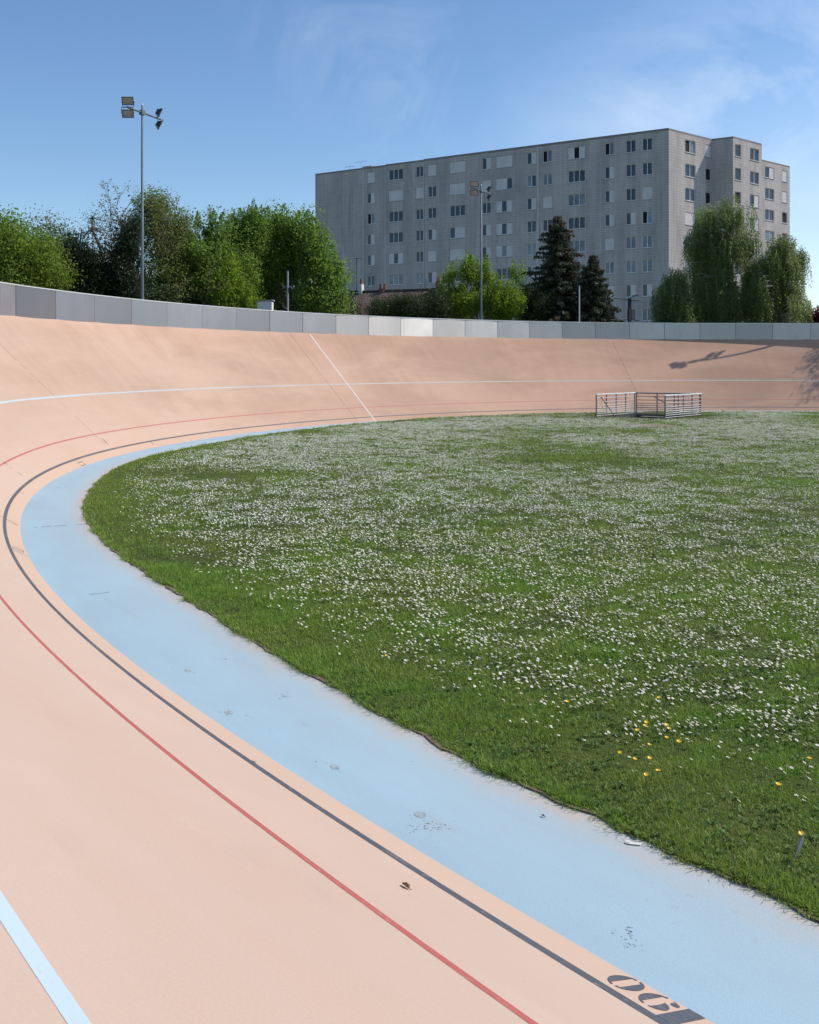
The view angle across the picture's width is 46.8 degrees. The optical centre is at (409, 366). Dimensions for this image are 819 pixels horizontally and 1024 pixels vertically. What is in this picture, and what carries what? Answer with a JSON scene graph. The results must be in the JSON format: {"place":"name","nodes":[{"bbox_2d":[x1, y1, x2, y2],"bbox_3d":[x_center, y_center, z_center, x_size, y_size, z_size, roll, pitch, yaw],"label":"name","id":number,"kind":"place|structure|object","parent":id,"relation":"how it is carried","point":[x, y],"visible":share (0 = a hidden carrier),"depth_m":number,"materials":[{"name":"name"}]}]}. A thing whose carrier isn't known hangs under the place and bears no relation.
{"place":"outdoors","nodes":[
{"label":"outdoors","id":0,"kind":"place"},
{"bbox_2d":[347,276,448,318],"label":"house","id":1,"kind":"structure","parent":0,"point":[367,294],"depth_m":72.78,"materials":[{"name":"red tile"}]},
{"bbox_2d":[0,315,818,1023],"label":"track","id":2,"kind":"structure","parent":0,"point":[144,879],"depth_m":4.46,"materials":[{"name":"pink concrete"}]},
{"bbox_2d":[0,282,818,339],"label":"track barrier","id":3,"kind":"object","parent":2,"relation":"on","point":[32,302],"visible":0.99,"depth_m":45.10,"materials":[{"name":"concrete"}]},
{"bbox_2d":[0,380,818,1023],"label":"light blue line","id":4,"kind":"object","parent":2,"relation":"on","point":[48,978],"visible":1,"depth_m":2.63,"materials":[{"name":"paint"}]},
{"bbox_2d":[0,399,818,1023],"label":"red line","id":5,"kind":"object","parent":2,"relation":"on","point":[412,937],"visible":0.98,"depth_m":4.48,"materials":[{"name":"paint"}]},
{"bbox_2d":[3,407,818,1016],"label":"black line","id":6,"kind":"object","parent":2,"relation":"on","point":[511,929],"visible":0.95,"depth_m":5.37,"materials":[{"name":"grey paint"}]},
{"bbox_2d":[20,411,818,1023],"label":"blue band","id":7,"kind":"object","parent":2,"relation":"attached to","point":[716,949],"visible":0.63,"depth_m":5.10,"materials":[{"name":"paint"}]},
{"bbox_2d":[608,975,679,1009],"bbox_3d":[0.878,2.365,3.580,0.169,0.059,0.260,0,0,-41],"label":"number marking","id":8,"kind":"object","parent":2,"relation":"on","point":[644,996],"visible":1,"depth_m":3.58,"materials":[{"name":"grey paint"}]},
{"bbox_2d":[657,1009,704,1023],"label":"distance mark","id":9,"kind":"object","parent":2,"relation":"on","point":[681,1016],"visible":1,"depth_m":3.44,"materials":[{"name":"grey paint"}]},
{"bbox_2d":[0,0,818,322],"label":"sky","id":10,"kind":"structure","parent":0,"point":[258,99],"materials":[{"name":"blue"}]},
{"bbox_2d":[81,438,818,920],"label":"soil edge","id":11,"kind":"object","parent":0,"point":[429,736],"visible":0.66,"depth_m":5.94,"materials":[{"name":"brown soil"}]},
{"bbox_2d":[81,409,818,921],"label":"lawn","id":12,"kind":"structure","parent":0,"point":[608,744],"depth_m":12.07,"materials":[{"name":"plant"}]},
{"bbox_2d":[113,410,818,782],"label":"daisies","id":13,"kind":"object","parent":12,"relation":"on","point":[501,422],"visible":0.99,"depth_m":16.10,"materials":[{"name":"white plant"}]},
{"bbox_2d":[596,392,635,416],"bbox_3d":[10.153,1.854,45.861,0.356,1.116,3.929,0,0,41],"label":"metal railing","id":14,"kind":"object","parent":12,"relation":"on","point":[616,406],"visible":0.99,"depth_m":45.76,"materials":[{"name":"metal"}]},
{"bbox_2d":[606,414,694,417],"bbox_3d":[11.540,3.490,45.254,2.849,2.220,3.725,0,0,41],"label":"access pit","id":15,"kind":"object","parent":12,"relation":"in","point":[637,415],"visible":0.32,"depth_m":46.66,"materials":[{"name":"concrete"}]},
{"bbox_2d":[635,392,699,415],"bbox_3d":[12.702,1.848,46.603,3.205,1.104,0.076,0,0,30],"label":"metal railing","id":16,"kind":"object","parent":12,"relation":"on","point":[657,403],"visible":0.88,"depth_m":46.78,"materials":[{"name":"grey metal"}]},
{"bbox_2d":[654,393,701,418],"bbox_3d":[12.655,1.848,44.518,0.582,1.104,3.929,0,0,41],"label":"metal railing","id":17,"kind":"object","parent":12,"relation":"on","point":[674,406],"visible":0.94,"depth_m":44.08,"materials":[{"name":"metal"}]},
{"bbox_2d":[315,128,789,322],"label":"apartment block","id":18,"kind":"structure","parent":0,"point":[624,205],"depth_m":112.02,"materials":[{"name":"grey concrete"}]},
{"bbox_2d":[388,232,402,243],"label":"window","id":19,"kind":"structure","parent":18,"relation":"in","point":[394,237],"depth_m":121.78,"materials":[{"name":"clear glass"}]},
{"bbox_2d":[388,253,402,264],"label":"window","id":20,"kind":"structure","parent":18,"relation":"in","point":[394,258],"depth_m":121.78,"materials":[{"name":"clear glass"}]},
{"bbox_2d":[388,274,402,285],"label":"window","id":21,"kind":"structure","parent":18,"relation":"in","point":[394,279],"depth_m":121.78,"materials":[{"name":"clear glass"}]},
{"bbox_2d":[389,168,402,180],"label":"window","id":22,"kind":"structure","parent":18,"relation":"in","point":[395,174],"depth_m":121.78,"materials":[{"name":"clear glass"}]},
{"bbox_2d":[389,189,402,201],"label":"window","id":23,"kind":"structure","parent":18,"relation":"in","point":[394,195],"depth_m":121.72,"materials":[{"name":"plastic"}]},
{"bbox_2d":[389,210,402,222],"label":"window","id":24,"kind":"structure","parent":18,"relation":"in","point":[394,216],"depth_m":121.78,"materials":[{"name":"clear glass"}]},
{"bbox_2d":[427,272,435,283],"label":"window","id":25,"kind":"structure","parent":18,"relation":"in","point":[431,275],"depth_m":119.00,"materials":[{"name":"white glass"}]},
{"bbox_2d":[449,183,464,195],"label":"window","id":26,"kind":"structure","parent":18,"relation":"in","point":[458,188],"depth_m":117.20,"materials":[{"name":"plastic"}]},
{"bbox_2d":[449,204,464,217],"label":"window","id":27,"kind":"structure","parent":18,"relation":"in","point":[456,210],"depth_m":117.29,"materials":[{"name":"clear glass"}]},
{"bbox_2d":[449,248,464,260],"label":"window","id":28,"kind":"structure","parent":18,"relation":"in","point":[454,253],"depth_m":117.20,"materials":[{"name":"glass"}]},
{"bbox_2d":[450,161,464,173],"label":"window","id":29,"kind":"structure","parent":18,"relation":"in","point":[455,167],"depth_m":117.20,"materials":[{"name":"plastic"}]},
{"bbox_2d":[450,226,464,238],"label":"window","id":30,"kind":"structure","parent":18,"relation":"in","point":[455,232],"depth_m":117.20,"materials":[{"name":"white glass"}]},
{"bbox_2d":[482,157,490,169],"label":"window","id":31,"kind":"structure","parent":18,"relation":"in","point":[486,162],"depth_m":115.19,"materials":[{"name":"white glass"}]},
{"bbox_2d":[482,202,490,214],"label":"window","id":32,"kind":"structure","parent":18,"relation":"in","point":[486,207],"depth_m":115.21,"materials":[{"name":"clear glass"}]},
{"bbox_2d":[482,224,490,236],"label":"window","id":33,"kind":"structure","parent":18,"relation":"in","point":[486,229],"depth_m":115.19,"materials":[{"name":"white glass"}]},
{"bbox_2d":[495,177,511,190],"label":"window","id":34,"kind":"structure","parent":18,"relation":"in","point":[503,183],"depth_m":114.04,"materials":[{"name":"white glass"}]},
{"bbox_2d":[495,222,511,235],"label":"window","id":35,"kind":"structure","parent":18,"relation":"in","point":[501,228],"depth_m":114.07,"materials":[{"name":"white glass"}]},
{"bbox_2d":[495,155,512,168],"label":"window","id":36,"kind":"structure","parent":18,"relation":"in","point":[501,161],"depth_m":113.95,"materials":[{"name":"plastic"}]},
{"bbox_2d":[495,245,512,257],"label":"window","id":37,"kind":"structure","parent":18,"relation":"in","point":[503,251],"depth_m":114.07,"materials":[{"name":"white glass"}]},
{"bbox_2d":[496,200,512,212],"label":"window","id":38,"kind":"structure","parent":18,"relation":"in","point":[505,206],"depth_m":114.07,"materials":[{"name":"white glass"}]},
{"bbox_2d":[526,175,536,187],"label":"window","id":39,"kind":"structure","parent":18,"relation":"in","point":[531,179],"depth_m":112.27,"materials":[{"name":"grey glass"}]},
{"bbox_2d":[526,198,536,210],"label":"window","id":40,"kind":"structure","parent":18,"relation":"in","point":[531,202],"depth_m":112.27,"materials":[{"name":"white glass"}]},
{"bbox_2d":[527,243,535,255],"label":"window","id":41,"kind":"structure","parent":18,"relation":"in","point":[531,248],"depth_m":112.27,"materials":[{"name":"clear glass"}]},
{"bbox_2d":[527,152,536,164],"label":"window","id":42,"kind":"structure","parent":18,"relation":"in","point":[531,157],"depth_m":112.27,"materials":[{"name":"clear glass"}]},
{"bbox_2d":[527,220,536,232],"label":"window","id":43,"kind":"structure","parent":18,"relation":"in","point":[531,225],"depth_m":112.27,"materials":[{"name":"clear glass"}]},
{"bbox_2d":[543,150,551,162],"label":"window","id":44,"kind":"structure","parent":18,"relation":"in","point":[547,155],"depth_m":111.21,"materials":[{"name":"clear glass"}]},
{"bbox_2d":[543,173,551,185],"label":"window","id":45,"kind":"structure","parent":18,"relation":"in","point":[547,178],"depth_m":111.21,"materials":[{"name":"clear glass"}]},
{"bbox_2d":[543,196,551,208],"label":"window","id":46,"kind":"structure","parent":18,"relation":"in","point":[547,201],"depth_m":111.18,"materials":[{"name":"plastic"}]},
{"bbox_2d":[567,193,584,206],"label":"window","id":47,"kind":"structure","parent":18,"relation":"in","point":[578,199],"depth_m":109.43,"materials":[{"name":"clear glass"}]},
{"bbox_2d":[568,146,584,159],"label":"window","id":48,"kind":"structure","parent":18,"relation":"in","point":[574,153],"depth_m":109.43,"materials":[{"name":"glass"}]},
{"bbox_2d":[567,169,585,183],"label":"window","id":49,"kind":"structure","parent":18,"relation":"in","point":[576,176],"depth_m":109.43,"materials":[{"name":"clear glass"}]},
{"bbox_2d":[568,216,585,229],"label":"window","id":50,"kind":"structure","parent":18,"relation":"in","point":[574,223],"depth_m":109.43,"materials":[{"name":"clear glass"}]},
{"bbox_2d":[569,240,584,252],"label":"window","id":51,"kind":"structure","parent":18,"relation":"in","point":[579,245],"depth_m":109.23,"materials":[{"name":"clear glass"}]},
{"bbox_2d":[604,262,613,274],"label":"window","id":52,"kind":"structure","parent":18,"relation":"in","point":[609,266],"depth_m":107.39,"materials":[{"name":"grey glass"}]},
{"bbox_2d":[604,142,614,155],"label":"window","id":53,"kind":"structure","parent":18,"relation":"in","point":[609,147],"depth_m":107.39,"materials":[{"name":"clear glass"}]},
{"bbox_2d":[604,166,614,179],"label":"window","id":54,"kind":"structure","parent":18,"relation":"in","point":[609,171],"depth_m":107.34,"materials":[{"name":"clear glass"}]},
{"bbox_2d":[604,190,614,203],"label":"window","id":55,"kind":"structure","parent":18,"relation":"in","point":[609,195],"depth_m":107.34,"materials":[{"name":"white glass"}]},
{"bbox_2d":[605,214,614,226],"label":"window","id":56,"kind":"structure","parent":18,"relation":"in","point":[609,218],"depth_m":107.34,"materials":[{"name":"white glass"}]},
{"bbox_2d":[605,238,614,250],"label":"window","id":57,"kind":"structure","parent":18,"relation":"in","point":[609,242],"depth_m":107.36,"materials":[{"name":"plastic"}]},
{"bbox_2d":[625,140,635,153],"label":"window","id":58,"kind":"structure","parent":18,"relation":"in","point":[630,144],"depth_m":106.14,"materials":[{"name":"blue glass"}]},
{"bbox_2d":[625,164,635,177],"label":"window","id":59,"kind":"structure","parent":18,"relation":"in","point":[630,168],"depth_m":106.14,"materials":[{"name":"blue glass"}]},
{"bbox_2d":[625,188,635,201],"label":"window","id":60,"kind":"structure","parent":18,"relation":"in","point":[631,192],"depth_m":106.15,"materials":[{"name":"blue glass"}]},
{"bbox_2d":[625,212,635,225],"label":"window","id":61,"kind":"structure","parent":18,"relation":"in","point":[631,216],"depth_m":106.17,"materials":[{"name":"white glass"}]},
{"bbox_2d":[625,236,635,249],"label":"window","id":62,"kind":"structure","parent":18,"relation":"in","point":[630,241],"depth_m":106.14,"materials":[{"name":"white glass"}]},
{"bbox_2d":[625,260,635,273],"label":"window","id":63,"kind":"structure","parent":18,"relation":"in","point":[630,265],"depth_m":106.14,"materials":[{"name":"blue glass"}]},
{"bbox_2d":[625,284,635,297],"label":"window","id":64,"kind":"structure","parent":18,"relation":"in","point":[630,289],"depth_m":106.17,"materials":[{"name":"white glass"}]},
{"bbox_2d":[641,259,651,272],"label":"window","id":65,"kind":"structure","parent":18,"relation":"in","point":[646,264],"depth_m":105.19,"materials":[{"name":"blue glass"}]},
{"bbox_2d":[641,308,651,321],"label":"window","id":66,"kind":"structure","parent":18,"relation":"in","point":[645,313],"depth_m":105.29,"materials":[{"name":"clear glass"}]},
{"bbox_2d":[641,138,652,151],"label":"window","id":67,"kind":"structure","parent":18,"relation":"in","point":[646,142],"depth_m":105.21,"materials":[{"name":"blue glass"}]},
{"bbox_2d":[641,162,652,175],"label":"window","id":68,"kind":"structure","parent":18,"relation":"in","point":[646,167],"depth_m":105.19,"materials":[{"name":"clear glass"}]},
{"bbox_2d":[642,186,651,199],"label":"window","id":69,"kind":"structure","parent":18,"relation":"in","point":[646,191],"depth_m":105.13,"materials":[{"name":"plastic"}]},
{"bbox_2d":[641,235,652,248],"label":"window","id":70,"kind":"structure","parent":18,"relation":"in","point":[646,239],"depth_m":105.20,"materials":[{"name":"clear glass"}]},
{"bbox_2d":[642,284,651,296],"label":"window","id":71,"kind":"structure","parent":18,"relation":"in","point":[646,288],"depth_m":105.13,"materials":[{"name":"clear glass"}]},
{"bbox_2d":[642,211,652,223],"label":"window","id":72,"kind":"structure","parent":18,"relation":"in","point":[646,215],"depth_m":105.19,"materials":[{"name":"clear glass"}]},
{"bbox_2d":[685,212,694,225],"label":"window","id":73,"kind":"structure","parent":18,"relation":"in","point":[688,218],"depth_m":106.27,"materials":[{"name":"plastic"}]},
{"bbox_2d":[685,140,695,154],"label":"window","id":74,"kind":"structure","parent":18,"relation":"in","point":[689,145],"depth_m":106.35,"materials":[{"name":"clear glass"}]},
{"bbox_2d":[685,164,695,178],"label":"window","id":75,"kind":"structure","parent":18,"relation":"in","point":[689,169],"depth_m":106.35,"materials":[{"name":"clear glass"}]},
{"bbox_2d":[685,188,695,202],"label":"window","id":76,"kind":"structure","parent":18,"relation":"in","point":[689,193],"depth_m":106.35,"materials":[{"name":"clear glass"}]},
{"bbox_2d":[750,148,758,161],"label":"window","id":77,"kind":"structure","parent":18,"relation":"in","point":[753,152],"depth_m":110.34,"materials":[{"name":"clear glass"}]},
{"bbox_2d":[750,171,758,184],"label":"window","id":78,"kind":"structure","parent":18,"relation":"in","point":[753,175],"depth_m":110.34,"materials":[{"name":"clear glass"}]},
{"bbox_2d":[765,166,774,179],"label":"window","id":79,"kind":"structure","parent":18,"relation":"in","point":[769,172],"depth_m":120.65,"materials":[{"name":"clear glass"}]},
{"label":"ground","id":80,"kind":"structure","parent":0,"visible":0},
{"bbox_2d":[0,203,87,291],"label":"acacia tree","id":81,"kind":"object","parent":80,"relation":"on","point":[24,259],"visible":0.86,"depth_m":39.38,"materials":[{"name":"green plant"}]},
{"bbox_2d":[26,203,93,289],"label":"thin tree","id":82,"kind":"object","parent":80,"relation":"on","point":[54,230],"visible":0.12,"depth_m":44.00,"materials":[{"name":"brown plant"}]},
{"bbox_2d":[58,228,117,295],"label":"yew tree","id":83,"kind":"object","parent":80,"relation":"on","point":[93,264],"visible":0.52,"depth_m":41.55,"materials":[{"name":"green plant"}]},
{"bbox_2d":[68,187,178,282],"bbox_3d":[-14.543,-3.200,47.456,5.844,11.927,4.641,0,0,0],"label":"brown tree","id":84,"kind":"object","parent":80,"relation":"on","point":[90,231],"visible":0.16,"depth_m":47.44,"materials":[{"name":"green plant"}]},
{"bbox_2d":[97,213,153,299],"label":"yew tree","id":85,"kind":"object","parent":80,"relation":"on","point":[125,277],"visible":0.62,"depth_m":42.03,"materials":[{"name":"green plant"}]},
{"bbox_2d":[52,179,232,303],"bbox_3d":[-13.454,-3.034,45.823,10.537,11.588,5.832,0,0,0],"label":"sparse tree","id":86,"kind":"object","parent":80,"relation":"on","point":[164,241],"visible":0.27,"depth_m":44.91,"materials":[{"name":"green plant"}]},
{"bbox_2d":[139,278,181,302],"bbox_3d":[-11.854,-0.697,44.109,3.031,6.901,2.981,0,0,0],"label":"bush","id":87,"kind":"object","parent":80,"relation":"on","point":[165,295],"visible":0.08,"depth_m":43.61,"materials":[{"name":"green plant"}]},
{"bbox_2d":[129,181,204,301],"bbox_3d":[-11.816,-3.093,46.242,3.731,11.696,3.646,0,0,0],"label":"olive brown tree","id":88,"kind":"object","parent":80,"relation":"on","point":[177,226],"visible":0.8,"depth_m":45.78,"materials":[{"name":"green plant"}]},
{"bbox_2d":[163,277,218,305],"bbox_3d":[-10.875,-0.838,46.936,3.384,7.180,3.387,0,0,0],"label":"bush","id":89,"kind":"object","parent":80,"relation":"on","point":[195,302],"visible":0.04,"depth_m":46.59,"materials":[{"name":"green plant"}]},
{"bbox_2d":[174,204,239,305],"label":"maple tree","id":90,"kind":"object","parent":80,"relation":"on","point":[212,246],"visible":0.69,"depth_m":46.39,"materials":[{"name":"green plant"}]},
{"bbox_2d":[205,248,266,308],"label":"maple sapling","id":91,"kind":"object","parent":80,"relation":"on","point":[237,293],"visible":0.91,"depth_m":44.82,"materials":[{"name":"green plant"}]},
{"bbox_2d":[221,198,275,305],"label":"maple tree","id":92,"kind":"object","parent":80,"relation":"on","point":[251,228],"visible":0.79,"depth_m":48.08,"materials":[{"name":"green plant"}]},
{"bbox_2d":[246,198,362,314],"bbox_3d":[-5.847,-3.043,49.906,6.849,11.618,5.330,0,0,0],"label":"maple tree","id":93,"kind":"object","parent":80,"relation":"on","point":[297,250],"visible":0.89,"depth_m":48.91,"materials":[{"name":"green plant"}]},
{"bbox_2d":[307,279,366,314],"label":"dark tree","id":94,"kind":"object","parent":80,"relation":"on","point":[350,309],"visible":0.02,"depth_m":71.23,"materials":[{"name":"green plant"}]},
{"bbox_2d":[364,287,455,318],"bbox_3d":[-0.072,-1.191,59.992,6.260,7.889,3.718,0,0,0],"label":"hedge","id":95,"kind":"object","parent":80,"relation":"on","point":[407,305],"visible":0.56,"depth_m":59.39,"materials":[{"name":"green plant"}]},
{"bbox_2d":[430,249,530,320],"bbox_3d":[4.504,-2.415,61.003,6.584,10.338,3.729,0,0,9],"label":"poplar tree","id":96,"kind":"object","parent":80,"relation":"on","point":[508,302],"visible":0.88,"depth_m":60.54,"materials":[{"name":"green plant"}]},
{"bbox_2d":[514,280,562,320],"bbox_3d":[8.298,-1.387,61.157,3.534,8.277,2.903,0,0,0],"label":"dark bush","id":97,"kind":"object","parent":80,"relation":"on","point":[534,303],"visible":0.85,"depth_m":60.59,"materials":[{"name":"green plant"}]},
{"bbox_2d":[520,214,601,321],"bbox_3d":[10.341,-3.638,62.298,7.664,12.776,6.832,0,0,-36],"label":"spruce tree","id":98,"kind":"object","parent":80,"relation":"on","point":[555,277],"visible":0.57,"depth_m":61.85,"materials":[{"name":"green plant"}]},
{"bbox_2d":[563,254,624,321],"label":"spruce tree","id":99,"kind":"object","parent":80,"relation":"on","point":[600,302],"visible":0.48,"depth_m":60.56,"materials":[{"name":"green plant"}]},
{"bbox_2d":[614,294,639,322],"bbox_3d":[13.739,-0.969,61.418,3.379,7.438,0.956,0,0,-39],"label":"utility pole","id":100,"kind":"object","parent":80,"relation":"on","point":[629,311],"visible":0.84,"depth_m":61.89,"materials":[{"name":"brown wood"}]},
{"bbox_2d":[646,267,704,323],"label":"weeping birch","id":101,"kind":"object","parent":80,"relation":"on","point":[673,301],"visible":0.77,"depth_m":62.50,"materials":[{"name":"green plant"}]},
{"bbox_2d":[680,195,764,322],"bbox_3d":[21.059,-4.462,63.965,5.555,14.441,4.634,0,0,0],"label":"weeping birch","id":102,"kind":"object","parent":80,"relation":"on","point":[711,248],"visible":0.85,"depth_m":63.16,"materials":[{"name":"green plant"}]},
{"bbox_2d":[738,233,814,322],"bbox_3d":[24.314,-3.041,62.745,4.960,11.602,4.459,0,0,34],"label":"weeping birch","id":103,"kind":"object","parent":80,"relation":"on","point":[773,287],"visible":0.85,"depth_m":62.32,"materials":[{"name":"green plant"}]},
{"bbox_2d":[805,305,818,322],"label":"red shrub","id":104,"kind":"object","parent":80,"relation":"on","point":[816,316],"visible":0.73,"depth_m":61.80,"materials":[{"name":"brown plant"}]},
{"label":"embankment","id":105,"kind":"structure","parent":0,"visible":0},
{"bbox_2d":[121,97,162,299],"bbox_3d":[-10.503,-5.111,37.529,0.495,10.622,2.364,0,0,24],"label":"floodlight mast","id":106,"kind":"object","parent":105,"relation":"on","point":[128,112],"visible":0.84,"depth_m":37.35,"materials":[{"name":"grey metal"}]},
{"bbox_2d":[256,300,274,309],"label":"white pillar","id":107,"kind":"structure","parent":105,"relation":"on","point":[265,305],"depth_m":43.30,"materials":[{"name":"white metal"}]},
{"bbox_2d":[470,181,491,319],"bbox_3d":[4.161,-5.071,53.730,0.487,10.542,2.332,0,0,33],"label":"floodlight mast","id":108,"kind":"object","parent":105,"relation":"on","point":[473,184],"visible":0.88,"depth_m":53.55,"materials":[{"name":"grey metal"}]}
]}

